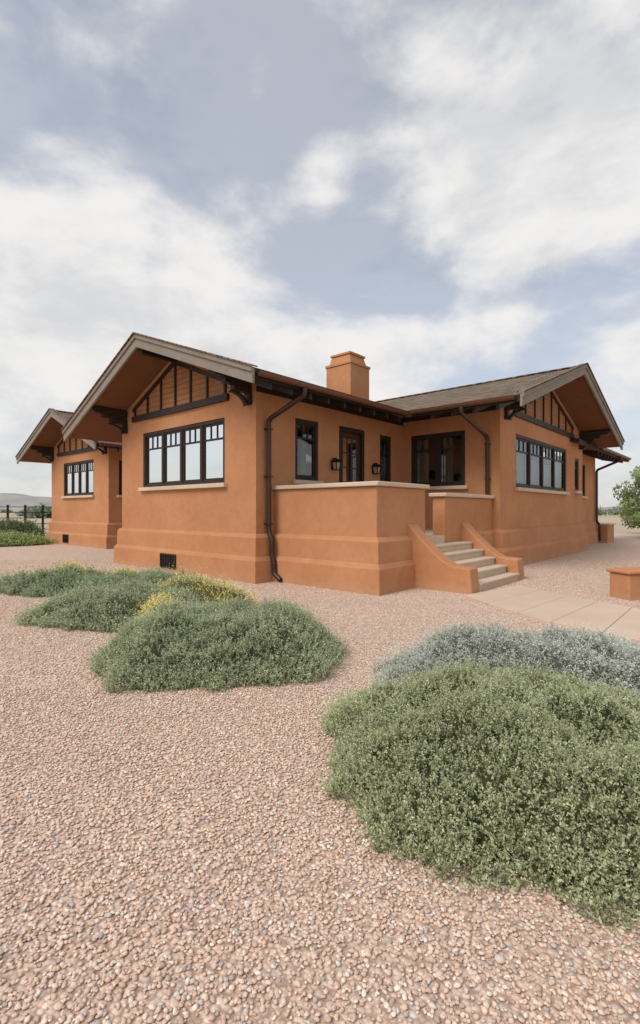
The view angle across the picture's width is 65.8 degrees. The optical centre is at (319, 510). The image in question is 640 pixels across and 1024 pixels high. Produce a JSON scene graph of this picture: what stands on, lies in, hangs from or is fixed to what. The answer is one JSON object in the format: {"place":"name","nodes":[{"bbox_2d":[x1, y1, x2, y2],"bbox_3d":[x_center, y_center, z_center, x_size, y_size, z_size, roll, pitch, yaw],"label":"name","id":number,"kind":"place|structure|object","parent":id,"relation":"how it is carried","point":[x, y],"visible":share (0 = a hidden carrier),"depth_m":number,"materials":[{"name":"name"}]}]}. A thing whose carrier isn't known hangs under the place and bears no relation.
{"place":"outdoors","nodes":[
{"label":"outdoors","id":0,"kind":"place"},
{"bbox_2d":[0,493,620,510],"bbox_3d":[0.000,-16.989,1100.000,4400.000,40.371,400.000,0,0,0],"label":"hills","id":1,"kind":"structure","parent":0,"point":[15,501],"depth_m":987.84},
{"bbox_2d":[0,533,639,1023],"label":"gravel ground","id":2,"kind":"structure","parent":0,"point":[624,547],"depth_m":2.00,"materials":[{"name":"beige gravel"}]},
{"bbox_2d":[0,516,47,535],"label":"round shrub","id":3,"kind":"object","parent":2,"relation":"on","point":[20,526],"visible":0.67,"depth_m":27.14,"materials":[{"name":"green plant"}]},
{"bbox_2d":[0,505,51,529],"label":"metal fence","id":4,"kind":"object","parent":2,"relation":"on","point":[25,512],"visible":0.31,"depth_m":31.02,"materials":[{"name":"black metal"}]},
{"bbox_2d":[0,528,57,546],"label":"shrub","id":5,"kind":"object","parent":2,"relation":"on","point":[9,538],"visible":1,"depth_m":21.09,"materials":[{"name":"green plant"}]},
{"bbox_2d":[0,561,114,597],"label":"sagebrush shrub","id":6,"kind":"object","parent":2,"relation":"on","point":[41,583],"visible":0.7,"depth_m":8.97,"materials":[{"name":"green plant"}]},
{"bbox_2d":[36,556,99,573],"bbox_3d":[-4.961,1.202,9.887,1.555,0.696,0.934,0,0,0],"label":"yellow flower plant","id":7,"kind":"object","parent":2,"relation":"on","point":[70,563],"visible":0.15,"depth_m":9.81,"materials":[{"name":"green plant"}]},
{"bbox_2d":[8,575,207,632],"bbox_3d":[-2.853,1.244,7.183,2.627,0.611,2.555,0,0,0],"label":"sagebrush shrub","id":8,"kind":"object","parent":2,"relation":"on","point":[96,608],"visible":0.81,"depth_m":6.50,"materials":[{"name":"green plant"}]},
{"bbox_2d":[102,561,142,576],"bbox_3d":[-3.753,1.220,9.466,1.162,0.659,0.886,0,0,0],"label":"yellow flower plant","id":9,"kind":"object","parent":2,"relation":"on","point":[129,570],"visible":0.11,"depth_m":9.44,"materials":[{"name":"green plant"}]},
{"bbox_2d":[65,561,224,592],"bbox_3d":[-3.174,1.245,8.866,2.986,0.610,1.973,0,0,0],"label":"sagebrush shrub","id":10,"kind":"object","parent":2,"relation":"on","point":[150,575],"visible":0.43,"depth_m":8.81,"materials":[{"name":"green plant"}]},
{"bbox_2d":[128,589,184,619],"bbox_3d":[-2.054,1.278,6.395,0.842,0.545,0.797,0,0,-39],"label":"yellow flower plant","id":11,"kind":"object","parent":2,"relation":"on","point":[153,601],"visible":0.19,"depth_m":6.32,"materials":[{"name":"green plant"}]},
{"bbox_2d":[147,563,262,606],"bbox_3d":[-1.997,1.182,7.834,2.204,0.736,1.044,0,0,0],"label":"yellow flower plant","id":12,"kind":"object","parent":2,"relation":"on","point":[198,588],"visible":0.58,"depth_m":7.76,"materials":[{"name":"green plant"}]},
{"bbox_2d":[78,584,356,693],"bbox_3d":[-0.972,1.153,5.280,2.634,0.794,2.709,0,0,0],"label":"sagebrush shrub","id":13,"kind":"object","parent":2,"relation":"on","point":[227,644],"visible":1,"depth_m":4.48,"materials":[{"name":"green plant"}]},
{"bbox_2d":[198,578,243,600],"bbox_3d":[-1.742,1.323,8.016,1.076,0.454,0.958,0,0,0],"label":"yellow flower plant","id":14,"kind":"object","parent":2,"relation":"on","point":[208,583],"visible":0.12,"depth_m":7.99,"materials":[{"name":"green plant"}]},
{"bbox_2d":[46,521,599,583],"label":"plinth","id":15,"kind":"structure","parent":2,"relation":"on","point":[242,557],"depth_m":12.89,"materials":[{"name":"paint"}]},
{"bbox_2d":[62,534,68,542],"bbox_3d":[-11.122,1.230,21.652,0.560,0.360,0.080,0,0,41],"label":"foundation vent","id":16,"kind":"object","parent":15,"relation":"attached to","point":[65,538],"visible":1,"depth_m":21.63,"materials":[{"name":"black metal"}]},
{"bbox_2d":[52,435,108,522],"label":"back gable wall","id":17,"kind":"structure","parent":15,"relation":"on","point":[93,509],"depth_m":20.86,"materials":[{"name":"paint"}]},
{"bbox_2d":[61,495,94,498],"bbox_3d":[-10.405,-0.584,21.180,3.180,0.097,0.120,0,0,41],"label":"window sill","id":18,"kind":"structure","parent":17,"relation":"attached to","point":[80,496],"depth_m":20.88,"materials":[{"name":"beige concrete"}]},
{"bbox_2d":[64,459,93,495],"bbox_3d":[-10.074,-1.310,21.555,3.800,2.180,0.880,0,0,41],"label":"window","id":19,"kind":"structure","parent":17,"relation":"attached to","point":[78,478],"depth_m":21.21,"materials":[{"name":"black glass"}]},
{"bbox_2d":[109,448,121,522],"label":"back side wall","id":20,"kind":"structure","parent":15,"relation":"on","point":[115,503],"depth_m":19.54,"materials":[{"name":"paint"}]},
{"bbox_2d":[119,460,121,494],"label":"window","id":21,"kind":"structure","parent":20,"relation":"attached to","point":[120,477],"depth_m":19.74,"materials":[{"name":"black glass"}]},
{"bbox_2d":[160,553,175,568],"bbox_3d":[-3.738,1.245,12.207,0.690,0.350,0.080,0,0,41],"label":"foundation vent","id":22,"kind":"object","parent":15,"relation":"attached to","point":[166,559],"visible":0.96,"depth_m":12.19,"materials":[{"name":"black metal"}]},
{"bbox_2d":[122,360,255,533],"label":"gable wall","id":23,"kind":"structure","parent":15,"relation":"on","point":[230,507],"depth_m":11.57,"materials":[{"name":"paint"}]},
{"bbox_2d":[138,483,226,490],"bbox_3d":[-3.471,-0.564,12.132,3.710,0.097,0.120,0,0,41],"label":"window sill","id":24,"kind":"structure","parent":23,"relation":"attached to","point":[198,486],"depth_m":11.86,"materials":[{"name":"beige concrete"}]},
{"bbox_2d":[144,418,224,486],"bbox_3d":[-3.140,-1.285,12.507,4.330,2.170,0.880,0,0,41],"label":"window","id":25,"kind":"structure","parent":23,"relation":"attached to","point":[191,454],"depth_m":12.10,"materials":[{"name":"black glass"}]},
{"bbox_2d":[306,467,310,475],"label":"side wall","id":26,"kind":"structure","parent":15,"relation":"on","point":[308,470],"depth_m":27.96,"materials":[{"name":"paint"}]},
{"bbox_2d":[256,391,402,533],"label":"porch long wall","id":27,"kind":"structure","parent":15,"relation":"on","point":[330,421],"depth_m":11.43,"materials":[{"name":"orange paint"}]},
{"bbox_2d":[266,387,306,581],"bbox_3d":[-0.694,-0.473,10.110,1.134,3.914,0.104,0,0,41],"label":"downspout","id":28,"kind":"object","parent":27,"relation":"attached to","point":[280,411],"visible":1,"depth_m":10.40,"materials":[{"name":"brown metal"}]},
{"bbox_2d":[295,418,317,480],"bbox_3d":[-0.643,-1.340,11.778,0.880,2.120,1.590,0,0,41],"label":"window","id":29,"kind":"structure","parent":27,"relation":"attached to","point":[301,431],"depth_m":11.71,"materials":[{"name":"black glass"}]},
{"bbox_2d":[292,479,323,483],"bbox_3d":[-0.268,-0.643,11.447,0.120,0.097,0.970,0,0,41],"label":"window sill","id":30,"kind":"structure","parent":27,"relation":"attached to","point":[295,481],"depth_m":11.30,"materials":[{"name":"beige concrete"}]},
{"bbox_2d":[331,458,341,470],"bbox_3d":[0.389,-1.133,12.087,0.220,0.305,0.200,0,0,41],"label":"wall lantern","id":31,"kind":"object","parent":27,"relation":"attached to","point":[335,464],"depth_m":12.05,"materials":[{"name":"black metal"}]},
{"bbox_2d":[339,426,363,482],"bbox_3d":[0.605,-0.786,12.937,0.620,2.668,1.034,0,0,41],"label":"front door","id":32,"kind":"structure","parent":27,"relation":"attached to","point":[351,449],"depth_m":12.83,"materials":[{"name":"brown wood"}]},
{"bbox_2d":[372,463,381,473],"bbox_3d":[1.527,-1.133,13.377,0.220,0.305,0.200,0,0,41],"label":"wall lantern","id":33,"kind":"object","parent":27,"relation":"attached to","point":[376,468],"depth_m":13.34,"materials":[{"name":"black metal"}]},
{"bbox_2d":[264,428,490,524],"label":"pipe straps","id":34,"kind":"object","parent":27,"relation":"attached to","point":[272,476],"visible":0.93,"depth_m":10.43,"materials":[{"name":"brown metal"}]},
{"bbox_2d":[380,435,390,481],"bbox_3d":[1.503,-1.300,14.212,0.880,2.200,1.360,0,0,41],"label":"window","id":35,"kind":"structure","parent":27,"relation":"attached to","point":[387,439],"depth_m":14.07,"materials":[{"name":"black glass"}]},
{"bbox_2d":[381,464,385,480],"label":"window","id":36,"kind":"structure","parent":15,"relation":"on","point":[383,472],"depth_m":27.98,"materials":[{"name":"glass"}]},
{"bbox_2d":[306,375,618,463],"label":"wing roof","id":37,"kind":"structure","parent":15,"relation":"on","point":[579,403],"depth_m":16.99,"materials":[{"name":"brown wood"}]},
{"bbox_2d":[69,348,167,442],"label":"roof back","id":38,"kind":"structure","parent":37,"relation":"attached to","point":[136,375],"depth_m":13.15,"materials":[{"name":"brown wood"}]},
{"bbox_2d":[59,412,310,466],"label":"back roof","id":39,"kind":"structure","parent":37,"relation":"attached to","point":[308,457],"depth_m":20.42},
{"bbox_2d":[57,361,574,456],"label":"gable timbers","id":40,"kind":"object","parent":37,"relation":"attached to","point":[176,386],"visible":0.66,"depth_m":12.67,"materials":[{"name":"black wood"}]},
{"bbox_2d":[57,338,574,413],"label":"ridge caps","id":41,"kind":"object","parent":37,"relation":"attached to","point":[258,369],"visible":0.2,"depth_m":16.77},
{"bbox_2d":[29,348,610,461],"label":"eave brackets","id":42,"kind":"object","parent":37,"relation":"attached to","point":[238,387],"visible":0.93,"depth_m":13.21,"materials":[{"name":"black wood"}]},
{"bbox_2d":[15,332,628,463],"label":"barge boards","id":43,"kind":"object","parent":37,"relation":"attached to","point":[242,370],"visible":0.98,"depth_m":12.11,"materials":[{"name":"weathered grey-brown wood"}]},
{"bbox_2d":[255,370,406,417],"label":"roof front","id":44,"kind":"structure","parent":37,"relation":"attached to","point":[300,388],"depth_m":10.27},
{"bbox_2d":[325,351,369,399],"bbox_3d":[0.912,-4.080,16.173,1.060,1.960,1.060,0,0,41],"label":"chimney","id":45,"kind":"object","parent":44,"relation":"on","point":[347,372],"visible":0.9,"depth_m":15.81,"materials":[{"name":"paint"}]},
{"bbox_2d":[100,378,622,462],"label":"rafter tails","id":46,"kind":"object","parent":37,"relation":"attached to","point":[271,388],"visible":0.54,"depth_m":11.95,"materials":[{"name":"black wood"}]},
{"bbox_2d":[98,369,631,459],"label":"gutters","id":47,"kind":"object","parent":37,"relation":"attached to","point":[293,381],"visible":0.56,"depth_m":11.12,"materials":[{"name":"brown metal"}]},
{"bbox_2d":[595,457,621,540],"bbox_3d":[13.116,-0.499,22.490,1.060,3.802,0.110,0,0,41],"label":"downspout","id":48,"kind":"object","parent":47,"relation":"attached to","point":[596,494],"visible":0.99,"depth_m":22.75,"materials":[{"name":"brown metal"}]},
{"bbox_2d":[545,451,577,490],"bbox_3d":[9.046,-1.250,18.380,0.880,1.900,1.350,0,0,41],"label":"window","id":49,"kind":"structure","parent":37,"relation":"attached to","point":[576,472],"depth_m":18.24,"materials":[{"name":"black glass"}]},
{"bbox_2d":[570,438,627,460],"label":"roof","id":50,"kind":"structure","parent":37,"relation":"attached to","point":[578,441],"depth_m":18.71,"materials":[{"name":"brown wood"}]},
{"bbox_2d":[582,454,594,521],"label":"wall","id":51,"kind":"structure","parent":15,"relation":"on","point":[588,505],"depth_m":22.22,"materials":[{"name":"paint"}]},
{"bbox_2d":[556,458,584,495],"bbox_3d":[10.885,-1.250,21.524,0.880,2.100,2.000,0,0,41],"label":"window","id":52,"kind":"structure","parent":51,"relation":"attached to","point":[583,480],"depth_m":21.65,"materials":[{"name":"black glass"}]},
{"label":"rear wall","id":53,"kind":"object","parent":15,"relation":"on","visible":0},
{"bbox_2d":[20,417,63,463],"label":"roof soffit","id":54,"kind":"structure","parent":53,"relation":"on","point":[50,435],"depth_m":22.29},
{"bbox_2d":[273,533,414,595],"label":"porch plinth","id":55,"kind":"structure","parent":2,"relation":"on","point":[378,566],"depth_m":9.32,"materials":[{"name":"orange paint"}]},
{"bbox_2d":[274,486,491,542],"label":"porch parapet","id":56,"kind":"structure","parent":55,"relation":"on","point":[374,511],"depth_m":9.81,"materials":[{"name":"orange paint"}]},
{"bbox_2d":[272,481,494,498],"bbox_3d":[1.733,-0.414,11.681,2.767,0.225,5.267,0,0,41],"label":"parapet cap","id":57,"kind":"object","parent":56,"relation":"on","point":[358,484],"visible":0.79,"depth_m":9.82,"materials":[{"name":"concrete"}]},
{"bbox_2d":[408,522,524,593],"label":"stair cheek walls","id":58,"kind":"structure","parent":2,"relation":"on","point":[437,568],"depth_m":9.44,"materials":[{"name":"paint"}]},
{"bbox_2d":[300,646,639,951],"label":"sagebrush shrub","id":59,"kind":"object","parent":2,"relation":"on","point":[466,767],"visible":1,"depth_m":2.35,"materials":[{"name":"green plant"}]},
{"bbox_2d":[425,530,519,591],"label":"porch steps","id":60,"kind":"structure","parent":2,"relation":"on","point":[491,574],"depth_m":10.33,"materials":[{"name":"beige concrete"}]},
{"bbox_2d":[476,529,494,547],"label":"porch plinth","id":61,"kind":"structure","parent":2,"relation":"on","point":[488,536],"depth_m":12.41,"materials":[{"name":"orange paint"}]},
{"bbox_2d":[360,613,639,718],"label":"shrub","id":62,"kind":"object","parent":2,"relation":"on","point":[606,656],"visible":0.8,"depth_m":4.20,"materials":[{"name":"grey plant"}]},
{"bbox_2d":[600,523,615,542],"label":"terrace wall","id":63,"kind":"structure","parent":2,"relation":"on","point":[607,532],"depth_m":22.87,"materials":[{"name":"paint"}]},
{"bbox_2d":[606,567,639,600],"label":"stucco wall","id":64,"kind":"structure","parent":2,"relation":"on","point":[624,583],"depth_m":8.29,"materials":[{"name":"orange paint"}]},
{"bbox_2d":[613,466,639,528],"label":"deciduous tree","id":65,"kind":"object","parent":2,"relation":"on","point":[632,499],"visible":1,"depth_m":26.71,"materials":[{"name":"green plant"}]},
{"bbox_2d":[0,511,639,532],"bbox_3d":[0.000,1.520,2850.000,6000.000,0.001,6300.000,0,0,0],"label":"field","id":66,"kind":"structure","parent":0,"point":[619,527],"depth_m":74.41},
{"bbox_2d":[0,503,629,517],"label":"distant trees","id":67,"kind":"object","parent":66,"relation":"on","point":[613,511],"visible":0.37,"depth_m":96.32,"materials":[{"name":"green plant"}]},
{"bbox_2d":[0,0,639,506],"label":"sky","id":68,"kind":"structure","parent":0,"point":[441,194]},
{"bbox_2d":[403,410,499,528],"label":"porch wing wall","id":69,"kind":"structure","parent":0,"point":[488,422],"depth_m":13.15,"materials":[{"name":"orange paint"}]},
{"bbox_2d":[411,430,464,485],"bbox_3d":[3.577,-1.360,14.183,2.470,2.200,0.880,0,0,41],"label":"window","id":70,"kind":"structure","parent":69,"relation":"attached to","point":[437,459],"depth_m":14.28,"materials":[{"name":"black glass"}]},
{"bbox_2d":[425,485,467,489],"bbox_3d":[3.247,-0.624,13.808,1.850,0.097,0.120,0,0,41],"label":"window sill","id":71,"kind":"structure","parent":69,"relation":"attached to","point":[448,487],"depth_m":13.54,"materials":[{"name":"beige concrete"}]},
{"bbox_2d":[459,406,488,494],"bbox_3d":[3.828,-1.075,12.222,0.104,2.750,1.614,0,0,41],"label":"downspout","id":72,"kind":"object","parent":69,"relation":"attached to","point":[472,423],"visible":0.79,"depth_m":12.74,"materials":[{"name":"brown metal"}]},
{"bbox_2d":[500,390,581,528],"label":"wing gable wall","id":73,"kind":"structure","parent":0,"point":[521,509],"depth_m":14.62,"materials":[{"name":"orange paint"}]},
{"bbox_2d":[381,369,567,417],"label":"wing roof","id":74,"kind":"structure","parent":73,"relation":"on","point":[486,390],"depth_m":14.04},
{"bbox_2d":[516,434,565,491],"bbox_3d":[6.582,-1.310,15.586,0.880,2.180,5.600,0,0,41],"label":"window","id":75,"kind":"structure","parent":73,"relation":"attached to","point":[533,471],"depth_m":15.29,"materials":[{"name":"black glass"}]},
{"bbox_2d":[515,487,569,494],"bbox_3d":[6.957,-0.584,15.256,0.120,0.097,4.980,0,0,41],"label":"window sill","id":76,"kind":"structure","parent":73,"relation":"attached to","point":[540,490],"depth_m":14.78,"materials":[{"name":"beige concrete"}]},
{"bbox_2d":[464,585,639,641],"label":"concrete path","id":77,"kind":"structure","parent":0,"point":[541,605],"depth_m":7.36,"materials":[{"name":"beige concrete"}]}
]}

